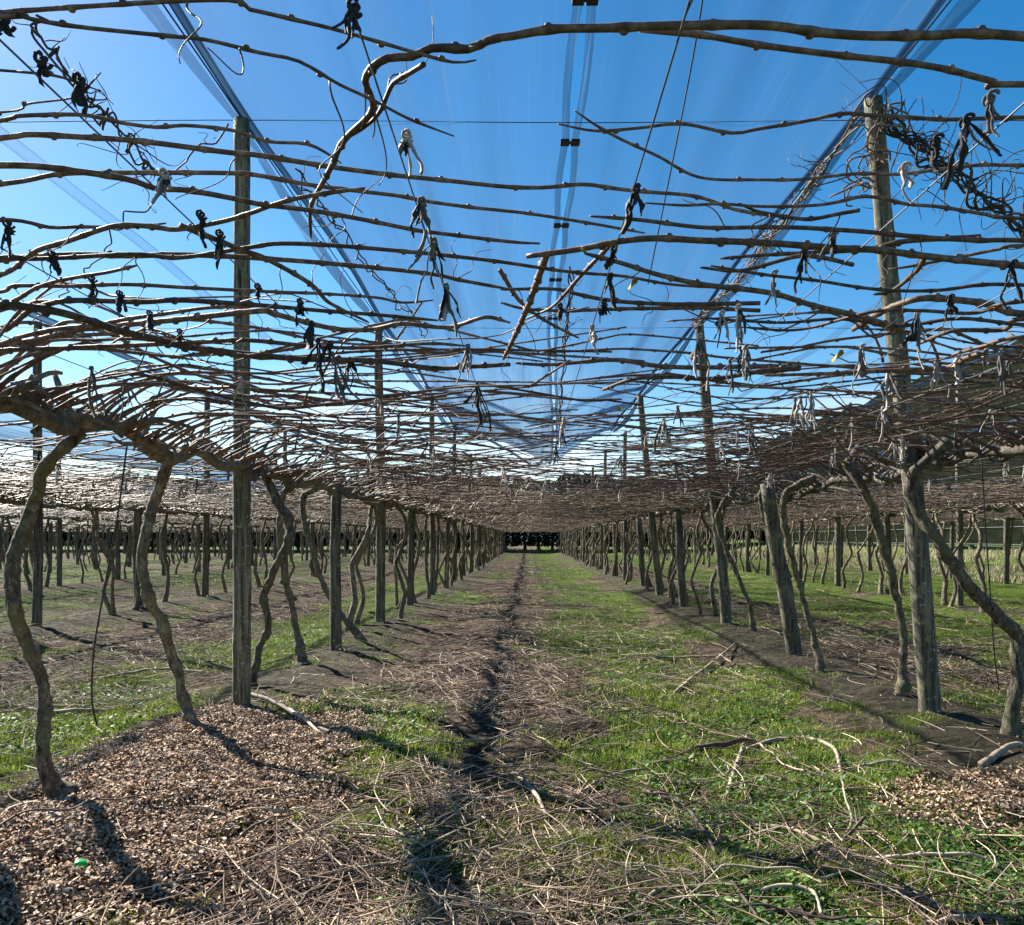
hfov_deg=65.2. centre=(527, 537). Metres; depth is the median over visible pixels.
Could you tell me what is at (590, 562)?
kiwifruit vine
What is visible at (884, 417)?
vine tie
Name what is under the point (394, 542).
kiwifruit vine
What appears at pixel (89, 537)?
kiwifruit vine
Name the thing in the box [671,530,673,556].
tall post
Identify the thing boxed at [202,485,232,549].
shelter tree
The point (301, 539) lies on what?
kiwifruit vine
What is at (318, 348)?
vine tie
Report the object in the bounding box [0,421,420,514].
trellis wire
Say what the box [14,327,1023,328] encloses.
cross cable
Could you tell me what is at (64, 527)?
kiwifruit vine
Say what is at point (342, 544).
kiwifruit vine
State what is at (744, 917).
weeds
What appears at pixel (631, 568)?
kiwifruit vine
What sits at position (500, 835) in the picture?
pruned cane
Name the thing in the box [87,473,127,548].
shelter tree
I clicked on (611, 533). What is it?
shelter tree
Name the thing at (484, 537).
kiwifruit vine
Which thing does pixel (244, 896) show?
pruned cane
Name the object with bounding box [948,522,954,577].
short post
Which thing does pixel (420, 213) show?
vine tie
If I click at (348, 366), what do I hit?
vine tie
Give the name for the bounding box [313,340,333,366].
vine tie
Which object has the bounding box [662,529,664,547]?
short post
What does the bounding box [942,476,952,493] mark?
vine tie
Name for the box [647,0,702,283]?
string
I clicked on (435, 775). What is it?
pruned cane
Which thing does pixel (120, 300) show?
vine tie
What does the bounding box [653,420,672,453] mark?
vine tie
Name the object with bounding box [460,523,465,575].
short post
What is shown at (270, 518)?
kiwifruit vine
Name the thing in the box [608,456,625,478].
vine tie
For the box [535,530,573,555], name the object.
kiwifruit vine
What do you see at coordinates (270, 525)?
kiwifruit vine
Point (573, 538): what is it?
kiwifruit vine
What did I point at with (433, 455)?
vine tie
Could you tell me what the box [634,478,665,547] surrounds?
shelter tree
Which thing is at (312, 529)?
short post
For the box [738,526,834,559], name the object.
kiwifruit vine
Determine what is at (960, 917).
pruned cane
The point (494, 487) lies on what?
shelter tree
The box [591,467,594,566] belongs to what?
tall post
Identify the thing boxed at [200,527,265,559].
kiwifruit vine
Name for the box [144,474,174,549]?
shelter tree
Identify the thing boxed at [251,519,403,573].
kiwifruit vine
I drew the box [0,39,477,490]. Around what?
trellis wire
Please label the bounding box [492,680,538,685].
pruned cane
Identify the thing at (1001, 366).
vine tie
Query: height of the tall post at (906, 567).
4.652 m
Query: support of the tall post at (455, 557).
on the ground at (772, 643)
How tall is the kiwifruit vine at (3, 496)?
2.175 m
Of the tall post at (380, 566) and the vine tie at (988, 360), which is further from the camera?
the tall post at (380, 566)
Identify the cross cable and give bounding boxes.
[4,120,1023,122]
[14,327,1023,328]
[17,453,845,453]
[137,397,955,397]
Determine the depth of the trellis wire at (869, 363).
2.70 m
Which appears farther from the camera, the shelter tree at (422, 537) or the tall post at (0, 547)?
the shelter tree at (422, 537)
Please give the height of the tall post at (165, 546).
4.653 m
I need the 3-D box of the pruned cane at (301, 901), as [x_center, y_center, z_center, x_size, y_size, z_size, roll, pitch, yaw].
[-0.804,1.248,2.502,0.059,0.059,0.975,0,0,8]
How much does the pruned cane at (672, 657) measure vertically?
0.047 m
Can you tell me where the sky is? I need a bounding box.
[0,0,1023,489]
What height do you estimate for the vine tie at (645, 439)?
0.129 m
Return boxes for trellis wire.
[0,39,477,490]
[0,247,430,484]
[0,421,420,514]
[0,459,330,508]
[2,471,253,503]
[3,335,411,492]
[8,445,266,491]
[348,0,515,500]
[545,0,690,480]
[578,102,1023,493]
[611,287,1015,494]
[654,358,1023,491]
[689,403,1023,493]
[747,466,1022,506]
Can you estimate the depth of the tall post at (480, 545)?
35.43 m
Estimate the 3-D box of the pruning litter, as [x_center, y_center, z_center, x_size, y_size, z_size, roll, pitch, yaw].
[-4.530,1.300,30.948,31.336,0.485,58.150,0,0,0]
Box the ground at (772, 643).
[0,539,1023,924]
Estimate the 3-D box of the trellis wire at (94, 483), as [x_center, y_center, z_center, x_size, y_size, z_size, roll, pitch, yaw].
[-4.950,-0.629,34.500,0.003,0.015,73.000,0,0,0]
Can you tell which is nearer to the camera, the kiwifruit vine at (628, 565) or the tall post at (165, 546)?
the kiwifruit vine at (628, 565)
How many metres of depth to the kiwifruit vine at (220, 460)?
5.25 m
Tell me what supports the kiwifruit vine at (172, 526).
on the ground at (772, 643)
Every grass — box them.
[0,560,1023,924]
[429,547,647,552]
[697,542,1023,583]
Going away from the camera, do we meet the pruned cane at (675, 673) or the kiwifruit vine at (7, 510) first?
the pruned cane at (675, 673)
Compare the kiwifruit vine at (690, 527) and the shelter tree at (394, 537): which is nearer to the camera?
the kiwifruit vine at (690, 527)
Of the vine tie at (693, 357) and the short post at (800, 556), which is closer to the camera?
the vine tie at (693, 357)
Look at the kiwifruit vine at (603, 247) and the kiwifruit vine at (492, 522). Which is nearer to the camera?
the kiwifruit vine at (603, 247)
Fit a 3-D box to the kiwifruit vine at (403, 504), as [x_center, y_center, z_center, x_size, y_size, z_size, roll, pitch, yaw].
[-2.107,0.249,12.448,6.165,2.190,2.236,0,0,2]
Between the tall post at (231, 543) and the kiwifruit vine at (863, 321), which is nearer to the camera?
the kiwifruit vine at (863, 321)
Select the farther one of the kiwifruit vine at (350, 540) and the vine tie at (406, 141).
the kiwifruit vine at (350, 540)
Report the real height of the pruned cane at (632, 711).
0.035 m
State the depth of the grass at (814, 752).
4.68 m
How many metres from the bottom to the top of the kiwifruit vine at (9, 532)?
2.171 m
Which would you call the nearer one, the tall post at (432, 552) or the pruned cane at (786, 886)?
the pruned cane at (786, 886)
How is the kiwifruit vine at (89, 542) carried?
on the ground at (772, 643)
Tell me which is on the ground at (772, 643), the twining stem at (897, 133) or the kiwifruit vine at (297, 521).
the kiwifruit vine at (297, 521)
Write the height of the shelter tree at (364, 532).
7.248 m
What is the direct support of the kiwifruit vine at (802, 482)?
on the ground at (772, 643)
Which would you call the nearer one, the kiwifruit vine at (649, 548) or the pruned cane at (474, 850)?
the pruned cane at (474, 850)
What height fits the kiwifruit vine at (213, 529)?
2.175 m
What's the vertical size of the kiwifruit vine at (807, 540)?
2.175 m
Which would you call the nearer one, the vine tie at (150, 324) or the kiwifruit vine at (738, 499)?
the vine tie at (150, 324)
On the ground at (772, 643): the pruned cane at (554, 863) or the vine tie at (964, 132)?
the pruned cane at (554, 863)
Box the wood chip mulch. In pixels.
[0,625,1023,924]
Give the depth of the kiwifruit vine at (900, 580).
17.22 m
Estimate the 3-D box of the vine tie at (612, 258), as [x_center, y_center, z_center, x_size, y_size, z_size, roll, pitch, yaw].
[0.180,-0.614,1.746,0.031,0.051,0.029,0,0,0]
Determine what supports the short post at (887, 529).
on the ground at (772, 643)
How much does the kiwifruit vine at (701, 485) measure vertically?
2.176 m
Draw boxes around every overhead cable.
[162,4,469,452]
[582,0,951,468]
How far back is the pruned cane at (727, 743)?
4.99 m
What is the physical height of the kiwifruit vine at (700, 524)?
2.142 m
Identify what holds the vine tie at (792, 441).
attached to the trellis wire at (895, 404)
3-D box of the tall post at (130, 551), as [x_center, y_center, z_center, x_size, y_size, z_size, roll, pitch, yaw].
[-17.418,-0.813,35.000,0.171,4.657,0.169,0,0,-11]
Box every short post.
[4,529,6,554]
[67,529,70,558]
[92,525,96,567]
[106,528,109,562]
[114,521,120,579]
[132,506,143,607]
[156,531,158,554]
[159,527,161,564]
[196,524,200,571]
[250,526,254,565]
[310,524,314,576]
[321,529,323,558]
[330,484,342,650]
[344,530,346,556]
[351,524,356,556]
[406,511,414,605]
[443,518,450,582]
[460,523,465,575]
[474,525,479,568]
[482,527,484,563]
[493,530,495,555]
[580,529,581,560]
[585,526,588,563]
[599,526,602,568]
[612,522,617,575]
[635,517,645,585]
[648,530,649,556]
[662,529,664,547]
[672,508,687,606]
[683,529,685,560]
[702,531,703,554]
[706,529,709,561]
[745,524,750,571]
[760,483,801,654]
[797,519,803,578]
[813,526,817,564]
[867,525,871,570]
[884,512,892,593]
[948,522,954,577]
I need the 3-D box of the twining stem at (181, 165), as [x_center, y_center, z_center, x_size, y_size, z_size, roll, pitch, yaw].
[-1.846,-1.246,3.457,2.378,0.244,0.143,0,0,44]
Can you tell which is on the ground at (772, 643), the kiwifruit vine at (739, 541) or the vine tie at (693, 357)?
the kiwifruit vine at (739, 541)
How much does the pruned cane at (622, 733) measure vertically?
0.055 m
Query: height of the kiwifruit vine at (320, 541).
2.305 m
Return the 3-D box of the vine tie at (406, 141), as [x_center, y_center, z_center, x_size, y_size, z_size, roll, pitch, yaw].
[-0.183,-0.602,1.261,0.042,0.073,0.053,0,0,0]
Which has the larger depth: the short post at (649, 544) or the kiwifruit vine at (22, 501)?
the short post at (649, 544)
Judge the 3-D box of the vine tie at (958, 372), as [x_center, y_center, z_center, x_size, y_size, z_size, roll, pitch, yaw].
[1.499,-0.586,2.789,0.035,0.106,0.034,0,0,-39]
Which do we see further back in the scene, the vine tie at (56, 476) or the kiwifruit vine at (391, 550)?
the kiwifruit vine at (391, 550)
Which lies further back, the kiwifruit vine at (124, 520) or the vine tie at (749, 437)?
the kiwifruit vine at (124, 520)
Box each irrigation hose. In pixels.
[91,446,127,724]
[980,445,999,689]
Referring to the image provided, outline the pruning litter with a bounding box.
[0,554,1023,924]
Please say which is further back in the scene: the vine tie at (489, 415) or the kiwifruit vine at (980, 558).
the kiwifruit vine at (980, 558)
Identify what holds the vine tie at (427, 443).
attached to the trellis wire at (68, 105)
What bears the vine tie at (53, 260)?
attached to the kiwifruit vine at (60, 171)
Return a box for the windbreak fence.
[759,340,1023,549]
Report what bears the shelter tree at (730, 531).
on the ground at (772, 643)
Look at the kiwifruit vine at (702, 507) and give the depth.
13.13 m
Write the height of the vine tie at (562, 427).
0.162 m
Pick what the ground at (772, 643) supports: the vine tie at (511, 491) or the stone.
the stone
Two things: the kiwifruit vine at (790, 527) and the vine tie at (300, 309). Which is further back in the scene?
the kiwifruit vine at (790, 527)
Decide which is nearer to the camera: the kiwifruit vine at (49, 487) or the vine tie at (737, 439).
the vine tie at (737, 439)
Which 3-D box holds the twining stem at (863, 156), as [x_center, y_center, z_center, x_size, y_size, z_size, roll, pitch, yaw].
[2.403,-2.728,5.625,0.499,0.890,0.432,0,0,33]
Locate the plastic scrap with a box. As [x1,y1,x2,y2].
[74,859,86,867]
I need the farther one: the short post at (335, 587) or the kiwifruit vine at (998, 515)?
the kiwifruit vine at (998, 515)
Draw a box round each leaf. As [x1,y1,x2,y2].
[628,278,637,289]
[831,350,843,361]
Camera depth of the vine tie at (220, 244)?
1.66 m
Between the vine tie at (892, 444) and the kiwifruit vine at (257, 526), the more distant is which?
the kiwifruit vine at (257, 526)
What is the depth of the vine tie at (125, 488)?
8.48 m
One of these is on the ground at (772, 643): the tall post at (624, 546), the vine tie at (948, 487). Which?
the tall post at (624, 546)
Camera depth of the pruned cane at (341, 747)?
4.75 m
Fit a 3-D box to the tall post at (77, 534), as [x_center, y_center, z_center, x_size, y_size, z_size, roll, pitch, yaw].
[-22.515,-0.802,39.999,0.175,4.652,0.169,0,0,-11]
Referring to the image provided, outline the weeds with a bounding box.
[0,619,1023,924]
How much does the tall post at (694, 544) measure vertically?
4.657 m
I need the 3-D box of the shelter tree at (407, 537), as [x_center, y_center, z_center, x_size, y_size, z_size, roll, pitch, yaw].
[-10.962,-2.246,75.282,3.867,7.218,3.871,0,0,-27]
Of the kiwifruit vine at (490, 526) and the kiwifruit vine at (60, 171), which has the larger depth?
the kiwifruit vine at (490, 526)
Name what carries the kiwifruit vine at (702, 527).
on the ground at (772, 643)
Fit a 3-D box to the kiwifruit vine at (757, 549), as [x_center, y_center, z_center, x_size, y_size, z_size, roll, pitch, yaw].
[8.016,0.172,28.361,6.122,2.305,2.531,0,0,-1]
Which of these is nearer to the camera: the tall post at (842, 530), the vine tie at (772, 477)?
the vine tie at (772, 477)
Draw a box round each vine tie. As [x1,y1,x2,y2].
[0,10,16,37]
[1,219,15,257]
[33,50,53,86]
[35,450,42,461]
[46,249,61,275]
[55,467,59,484]
[71,71,90,114]
[87,277,98,304]
[87,366,104,418]
[113,379,151,425]
[115,289,127,312]
[124,478,127,494]
[143,310,154,335]
[149,167,172,206]
[175,328,186,352]
[178,486,185,500]
[193,479,201,494]
[195,209,207,247]
[202,481,213,495]
[214,228,225,269]
[232,377,247,408]
[239,424,247,451]
[254,282,262,303]
[294,298,307,326]
[300,337,325,392]
[302,320,315,349]
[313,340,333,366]
[330,0,362,49]
[331,351,359,402]
[342,356,358,387]
[366,397,384,422]
[366,448,371,470]
[395,414,401,438]
[398,128,423,176]
[402,470,411,489]
[407,237,445,302]
[410,196,431,256]
[421,442,428,464]
[430,448,437,471]
[438,282,461,336]
[456,343,472,383]
[463,382,485,425]
[472,387,491,433]
[500,462,506,483]
[501,475,509,490]
[507,484,515,498]
[551,445,558,462]
[556,303,563,323]
[559,418,565,446]
[588,324,599,354]
[598,298,611,322]
[603,245,617,269]
[604,272,616,308]
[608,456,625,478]
[619,182,644,234]
[641,432,652,452]
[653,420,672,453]
[659,418,672,452]
[672,463,678,476]
[673,405,683,431]
[682,333,709,390]
[714,310,730,347]
[719,438,725,462]
[725,358,733,395]
[735,304,745,352]
[736,428,740,448]
[736,462,742,479]
[737,348,750,383]
[741,344,753,382]
[742,346,749,381]
[746,424,763,454]
[748,422,752,444]
[764,269,778,307]
[768,473,774,489]
[784,399,797,435]
[788,440,796,458]
[794,249,809,292]
[794,395,807,429]
[805,391,816,433]
[816,232,838,261]
[828,453,835,475]
[832,453,838,469]
[845,417,856,449]
[851,343,866,393]
[876,406,888,441]
[880,373,903,411]
[888,438,896,462]
[898,161,914,203]
[898,312,924,369]
[900,434,907,460]
[929,132,944,172]
[930,361,949,396]
[941,112,1002,189]
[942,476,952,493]
[944,294,958,321]
[951,354,961,384]
[979,348,990,376]
[980,409,998,433]
[982,88,1002,136]
[990,350,1007,394]
[1000,259,1022,309]
[1000,360,1014,394]
[1003,461,1010,478]
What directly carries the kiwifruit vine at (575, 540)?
on the ground at (772, 643)
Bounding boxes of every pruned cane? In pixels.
[0,792,159,824]
[3,801,44,813]
[19,706,109,712]
[99,667,205,679]
[138,688,213,703]
[140,863,252,924]
[191,806,332,815]
[220,889,252,924]
[226,807,306,841]
[231,842,357,923]
[241,844,502,907]
[251,692,331,732]
[259,800,368,840]
[271,867,338,924]
[283,704,318,730]
[297,825,429,837]
[302,852,508,880]
[310,826,380,898]
[317,679,393,700]
[334,740,399,750]
[379,765,465,780]
[384,768,505,778]
[386,730,516,748]
[388,868,557,891]
[410,809,509,835]
[415,758,559,789]
[424,661,499,670]
[424,811,565,834]
[438,829,506,890]
[451,745,602,770]
[459,669,510,679]
[462,778,495,795]
[465,696,539,725]
[477,849,544,878]
[481,715,593,749]
[481,816,573,894]
[482,768,618,780]
[482,873,602,887]
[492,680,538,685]
[493,763,626,774]
[512,771,548,817]
[515,700,557,719]
[519,745,584,751]
[522,839,569,922]
[531,731,593,765]
[570,857,737,885]
[577,768,649,792]
[590,837,692,873]
[599,730,654,734]
[603,821,802,839]
[605,709,659,714]
[615,861,886,878]
[629,883,740,922]
[632,895,908,919]
[639,668,713,679]
[640,654,724,660]
[644,789,760,921]
[652,715,746,737]
[652,741,760,764]
[660,759,770,781]
[673,643,735,692]
[688,737,770,751]
[725,735,747,796]
[731,815,866,881]
[731,883,823,913]
[733,762,856,788]
[745,736,841,771]
[747,821,861,852]
[748,852,899,864]
[758,743,804,770]
[759,906,868,924]
[771,847,981,881]
[789,812,905,822]
[824,637,888,640]
[825,628,883,631]
[831,759,936,772]
[840,776,852,838]
[865,851,1001,865]
[873,881,947,913]
[926,913,1006,924]
[978,741,1023,767]
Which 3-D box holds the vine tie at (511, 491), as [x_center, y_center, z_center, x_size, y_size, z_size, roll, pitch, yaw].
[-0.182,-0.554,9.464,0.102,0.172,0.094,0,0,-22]
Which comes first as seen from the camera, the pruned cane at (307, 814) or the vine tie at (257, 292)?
the vine tie at (257, 292)
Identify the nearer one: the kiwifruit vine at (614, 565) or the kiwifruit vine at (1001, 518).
the kiwifruit vine at (1001, 518)
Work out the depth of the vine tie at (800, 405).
3.57 m
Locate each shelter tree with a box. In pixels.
[46,532,74,546]
[62,475,91,549]
[79,532,105,546]
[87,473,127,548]
[109,475,140,548]
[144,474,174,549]
[155,477,188,549]
[168,477,202,549]
[188,479,218,547]
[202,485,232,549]
[217,483,251,545]
[252,489,273,549]
[292,532,316,550]
[297,532,329,547]
[316,474,349,545]
[329,480,359,549]
[350,476,375,545]
[370,476,395,545]
[386,475,406,546]
[392,481,424,547]
[413,481,442,548]
[428,474,457,549]
[447,475,474,549]
[457,481,483,547]
[486,475,507,543]
[492,481,522,548]
[507,476,540,549]
[521,480,554,549]
[538,479,569,548]
[554,473,587,546]
[568,472,603,545]
[588,476,617,546]
[603,479,634,547]
[617,478,648,550]
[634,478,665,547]
[668,482,699,546]
[688,532,713,548]
[724,473,744,542]
[731,474,762,539]
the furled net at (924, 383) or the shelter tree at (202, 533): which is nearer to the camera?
the furled net at (924, 383)
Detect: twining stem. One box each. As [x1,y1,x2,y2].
[12,14,184,191]
[32,123,228,321]
[290,156,427,337]
[547,266,582,432]
[689,116,865,327]
[828,77,910,206]
[831,58,1023,259]
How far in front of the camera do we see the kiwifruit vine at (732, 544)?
51.34 m
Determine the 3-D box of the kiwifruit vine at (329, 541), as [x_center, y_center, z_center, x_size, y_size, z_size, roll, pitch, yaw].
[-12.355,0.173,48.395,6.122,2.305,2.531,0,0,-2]
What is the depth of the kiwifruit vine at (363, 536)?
35.47 m
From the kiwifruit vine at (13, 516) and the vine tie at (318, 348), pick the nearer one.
the vine tie at (318, 348)
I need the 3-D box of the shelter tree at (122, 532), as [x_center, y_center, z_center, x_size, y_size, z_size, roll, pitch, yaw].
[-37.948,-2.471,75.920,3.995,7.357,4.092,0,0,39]
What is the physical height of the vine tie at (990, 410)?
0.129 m
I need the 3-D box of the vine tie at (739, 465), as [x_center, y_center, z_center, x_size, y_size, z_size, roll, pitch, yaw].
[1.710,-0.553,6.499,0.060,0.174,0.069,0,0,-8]
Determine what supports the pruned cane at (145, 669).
on the ground at (772, 643)
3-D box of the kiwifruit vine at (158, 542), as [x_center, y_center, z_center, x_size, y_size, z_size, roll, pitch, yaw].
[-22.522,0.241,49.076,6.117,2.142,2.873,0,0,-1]
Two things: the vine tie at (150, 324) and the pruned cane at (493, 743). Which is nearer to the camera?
the vine tie at (150, 324)
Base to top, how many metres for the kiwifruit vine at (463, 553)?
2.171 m
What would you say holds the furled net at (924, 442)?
attached to the cross cable at (505, 328)
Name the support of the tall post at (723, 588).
on the ground at (772, 643)
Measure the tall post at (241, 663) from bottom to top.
4.654 m
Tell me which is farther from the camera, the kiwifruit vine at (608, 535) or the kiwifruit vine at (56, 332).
the kiwifruit vine at (608, 535)
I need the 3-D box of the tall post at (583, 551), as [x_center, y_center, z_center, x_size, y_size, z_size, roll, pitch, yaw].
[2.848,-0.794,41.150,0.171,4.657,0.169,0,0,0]
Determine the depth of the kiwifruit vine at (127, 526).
34.85 m
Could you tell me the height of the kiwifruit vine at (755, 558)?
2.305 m
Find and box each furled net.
[0,298,404,481]
[686,344,1020,475]
[698,417,1020,496]
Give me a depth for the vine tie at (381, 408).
3.56 m
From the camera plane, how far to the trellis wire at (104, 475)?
8.01 m
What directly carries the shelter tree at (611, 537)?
on the ground at (772, 643)
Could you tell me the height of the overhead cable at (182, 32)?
0.031 m
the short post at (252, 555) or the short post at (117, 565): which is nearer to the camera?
the short post at (117, 565)
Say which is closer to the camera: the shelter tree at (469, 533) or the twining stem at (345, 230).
the twining stem at (345, 230)
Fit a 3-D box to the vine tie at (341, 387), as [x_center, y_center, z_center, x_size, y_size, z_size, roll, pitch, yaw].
[-0.626,-0.550,2.740,0.107,0.180,0.033,0,0,-3]
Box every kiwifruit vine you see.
[0,0,475,212]
[0,69,777,391]
[0,275,758,438]
[0,326,657,798]
[0,404,622,724]
[0,435,622,686]
[0,446,118,487]
[0,446,173,499]
[0,453,40,472]
[0,470,230,607]
[0,481,262,626]
[0,491,287,614]
[0,505,62,514]
[0,508,132,589]
[0,513,182,583]
[0,519,81,524]
[2,525,54,564]
[3,509,163,586]
[3,521,126,571]
[7,451,593,665]
[10,519,110,573]
[13,525,102,565]
[14,493,316,609]
[16,494,330,602]
[22,525,77,566]
[43,516,216,578]
[43,522,156,570]
[44,526,128,563]
[50,517,223,551]
[53,523,157,568]
[53,528,80,559]
[54,530,88,555]
[61,500,328,595]
[65,530,112,555]
[66,528,113,558]
[70,509,346,591]
[71,523,185,566]
[84,528,124,557]
[90,518,254,573]
[109,467,572,638]
[109,521,256,572]
[119,525,194,563]
[126,512,352,589]
[148,480,579,630]
[153,528,202,559]
[154,522,269,561]
[155,526,225,563]
[155,529,202,558]
[164,510,356,584]
[169,522,275,568]
[172,526,254,551]
[177,524,298,567]
[179,529,222,557]
[183,524,316,564]
[186,515,373,577]
[188,530,224,554]
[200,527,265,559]
[201,513,359,523]
[214,518,398,576]
[216,484,582,621]
[218,526,326,564]
[218,530,226,555]
[251,499,567,602]
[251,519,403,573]
[252,519,399,572]
[257,480,573,609]
[258,522,391,555]
[259,527,327,560]
[268,529,272,556]
[272,530,329,554]
[293,504,567,598]
[296,504,546,591]
[298,523,403,540]
[298,528,363,558]
[299,523,388,569]
[300,16,1023,238]
[315,524,420,564]
[315,527,361,558]
[315,529,371,556]
[317,524,403,565]
[317,525,423,564]
[322,525,423,564]
[323,507,548,588]
[343,526,400,563]
[345,509,557,585]
[347,515,545,581]
[349,527,442,559]
[350,526,443,558]
[363,515,558,579]
[366,528,422,560]
[386,519,543,573]
[388,517,542,576]
[391,529,445,557]
[397,520,545,573]
[417,521,544,571]
[418,523,542,568]
[418,525,540,553]
[419,522,539,570]
[421,524,538,565]
[422,524,534,551]
[441,524,528,559]
[443,525,541,562]
[444,528,530,558]
[450,527,535,559]
[450,529,531,557]
[457,527,527,559]
[458,528,523,538]
[465,527,542,561]
[498,30,1023,381]
[500,253,1023,397]
[523,493,848,604]
[524,362,1023,461]
[524,491,892,615]
[528,464,1023,601]
[528,508,779,590]
[528,518,689,575]
[530,507,793,596]
[530,527,603,560]
[531,517,708,573]
[531,525,644,564]
[532,479,927,600]
[532,526,620,549]
[533,511,738,586]
[533,521,687,572]
[534,520,695,574]
[534,526,627,556]
[535,443,1023,671]
[535,469,957,630]
[535,523,662,569]
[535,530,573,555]
[536,525,632,563]
[536,528,598,557]
[537,515,726,580]
[538,520,666,571]
[538,523,648,566]
[541,401,1023,737]
[541,494,755,600]
[544,529,598,555]
[545,524,646,566]
[546,511,731,584]
[548,523,656,568]
[548,527,609,559]
[558,423,1023,695]
[629,528,703,559]
[636,526,742,562]
[644,527,724,562]
[645,525,755,564]
[647,524,759,564]
[656,524,763,527]
[656,525,757,566]
[672,522,761,568]
[683,521,828,571]
[683,522,806,565]
[685,521,827,571]
[697,518,855,577]
[700,520,846,575]
[700,529,761,557]
[705,515,881,578]
[711,514,902,581]
[711,527,808,558]
[723,528,758,559]
[727,511,930,584]
[732,529,741,558]
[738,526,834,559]
[743,510,951,587]
[752,525,871,563]
[754,506,1007,594]
[760,524,865,565]
[778,499,1012,595]
[789,523,845,566]
[795,497,1021,604]
[806,522,935,567]
[814,522,903,571]
[816,484,1023,572]
[821,520,963,560]
[826,495,1023,611]
[831,516,1002,524]
[845,516,1022,577]
[862,484,1023,509]
[892,516,1022,582]
[897,513,1021,582]
[899,476,1023,506]
[939,510,1023,518]
[951,470,1023,495]
[981,510,1023,516]
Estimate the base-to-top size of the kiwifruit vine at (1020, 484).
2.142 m
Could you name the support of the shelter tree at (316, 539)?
on the ground at (772, 643)
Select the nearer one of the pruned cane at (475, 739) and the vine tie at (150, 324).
the vine tie at (150, 324)
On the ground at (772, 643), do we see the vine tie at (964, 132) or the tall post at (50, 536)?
the tall post at (50, 536)
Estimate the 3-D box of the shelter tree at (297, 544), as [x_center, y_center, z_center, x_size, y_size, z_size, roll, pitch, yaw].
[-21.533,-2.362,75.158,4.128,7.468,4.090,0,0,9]
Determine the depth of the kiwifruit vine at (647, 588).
18.90 m
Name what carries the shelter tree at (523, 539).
on the ground at (772, 643)
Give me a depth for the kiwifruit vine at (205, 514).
17.15 m
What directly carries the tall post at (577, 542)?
on the ground at (772, 643)
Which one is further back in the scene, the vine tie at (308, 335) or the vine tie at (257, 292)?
the vine tie at (308, 335)
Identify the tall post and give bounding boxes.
[0,527,1,568]
[32,321,43,626]
[48,451,52,572]
[54,531,55,553]
[56,434,61,585]
[76,527,78,564]
[123,532,125,553]
[128,469,131,566]
[162,489,166,575]
[180,531,181,554]
[185,476,187,562]
[202,395,209,595]
[214,531,216,555]
[226,472,229,568]
[230,489,232,559]
[232,116,251,706]
[273,480,275,560]
[283,433,287,571]
[305,541,307,559]
[366,466,369,565]
[374,330,385,621]
[388,479,390,562]
[429,401,436,594]
[452,433,457,579]
[469,456,473,571]
[478,473,481,565]
[576,530,577,558]
[582,479,584,561]
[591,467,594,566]
[603,453,606,571]
[623,431,627,580]
[637,396,662,595]
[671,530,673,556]
[693,496,695,562]
[694,321,731,622]
[725,467,727,568]
[758,529,761,559]
[765,444,769,574]
[792,494,794,554]
[834,428,840,585]
[841,487,843,566]
[864,95,941,712]
[904,525,907,573]
[955,369,964,605]
[1003,425,1009,583]
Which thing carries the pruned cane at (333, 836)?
on the ground at (772, 643)
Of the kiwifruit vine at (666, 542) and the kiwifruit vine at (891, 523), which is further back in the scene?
the kiwifruit vine at (666, 542)
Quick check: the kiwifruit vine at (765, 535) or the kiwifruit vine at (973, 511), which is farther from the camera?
the kiwifruit vine at (765, 535)
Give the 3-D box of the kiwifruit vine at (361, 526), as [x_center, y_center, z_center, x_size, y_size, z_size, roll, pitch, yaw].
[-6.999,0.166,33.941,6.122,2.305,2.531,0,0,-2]
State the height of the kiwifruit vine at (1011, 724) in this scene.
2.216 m
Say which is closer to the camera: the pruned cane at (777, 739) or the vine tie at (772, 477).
the pruned cane at (777, 739)
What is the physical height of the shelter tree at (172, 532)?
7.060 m
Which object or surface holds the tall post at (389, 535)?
on the ground at (772, 643)
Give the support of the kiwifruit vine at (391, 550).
on the ground at (772, 643)
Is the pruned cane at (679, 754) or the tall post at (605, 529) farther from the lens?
the tall post at (605, 529)
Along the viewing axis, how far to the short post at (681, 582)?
14.54 m
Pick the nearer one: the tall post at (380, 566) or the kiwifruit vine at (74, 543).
the tall post at (380, 566)
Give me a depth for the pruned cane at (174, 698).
6.56 m
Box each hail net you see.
[0,413,299,492]
[2,465,198,494]
[133,0,980,465]
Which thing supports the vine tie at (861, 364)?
attached to the kiwifruit vine at (863, 321)
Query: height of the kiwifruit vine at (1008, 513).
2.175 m
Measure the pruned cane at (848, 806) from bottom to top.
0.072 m
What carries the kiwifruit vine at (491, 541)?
on the ground at (772, 643)
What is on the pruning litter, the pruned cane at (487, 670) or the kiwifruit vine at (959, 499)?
the pruned cane at (487, 670)
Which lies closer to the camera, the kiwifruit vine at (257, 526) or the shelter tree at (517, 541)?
the kiwifruit vine at (257, 526)
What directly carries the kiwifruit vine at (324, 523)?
on the ground at (772, 643)
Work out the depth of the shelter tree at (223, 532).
74.09 m
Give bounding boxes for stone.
[40,811,63,822]
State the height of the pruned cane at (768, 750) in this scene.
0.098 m
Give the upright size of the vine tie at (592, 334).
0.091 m
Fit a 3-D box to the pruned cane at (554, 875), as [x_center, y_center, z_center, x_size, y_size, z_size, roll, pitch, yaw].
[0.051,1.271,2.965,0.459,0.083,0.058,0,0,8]
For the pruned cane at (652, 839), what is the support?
on the ground at (772, 643)
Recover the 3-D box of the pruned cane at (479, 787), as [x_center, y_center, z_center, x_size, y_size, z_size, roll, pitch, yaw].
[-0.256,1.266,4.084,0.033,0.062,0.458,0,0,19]
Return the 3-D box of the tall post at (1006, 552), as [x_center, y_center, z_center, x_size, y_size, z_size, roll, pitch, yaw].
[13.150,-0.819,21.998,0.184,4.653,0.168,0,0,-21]

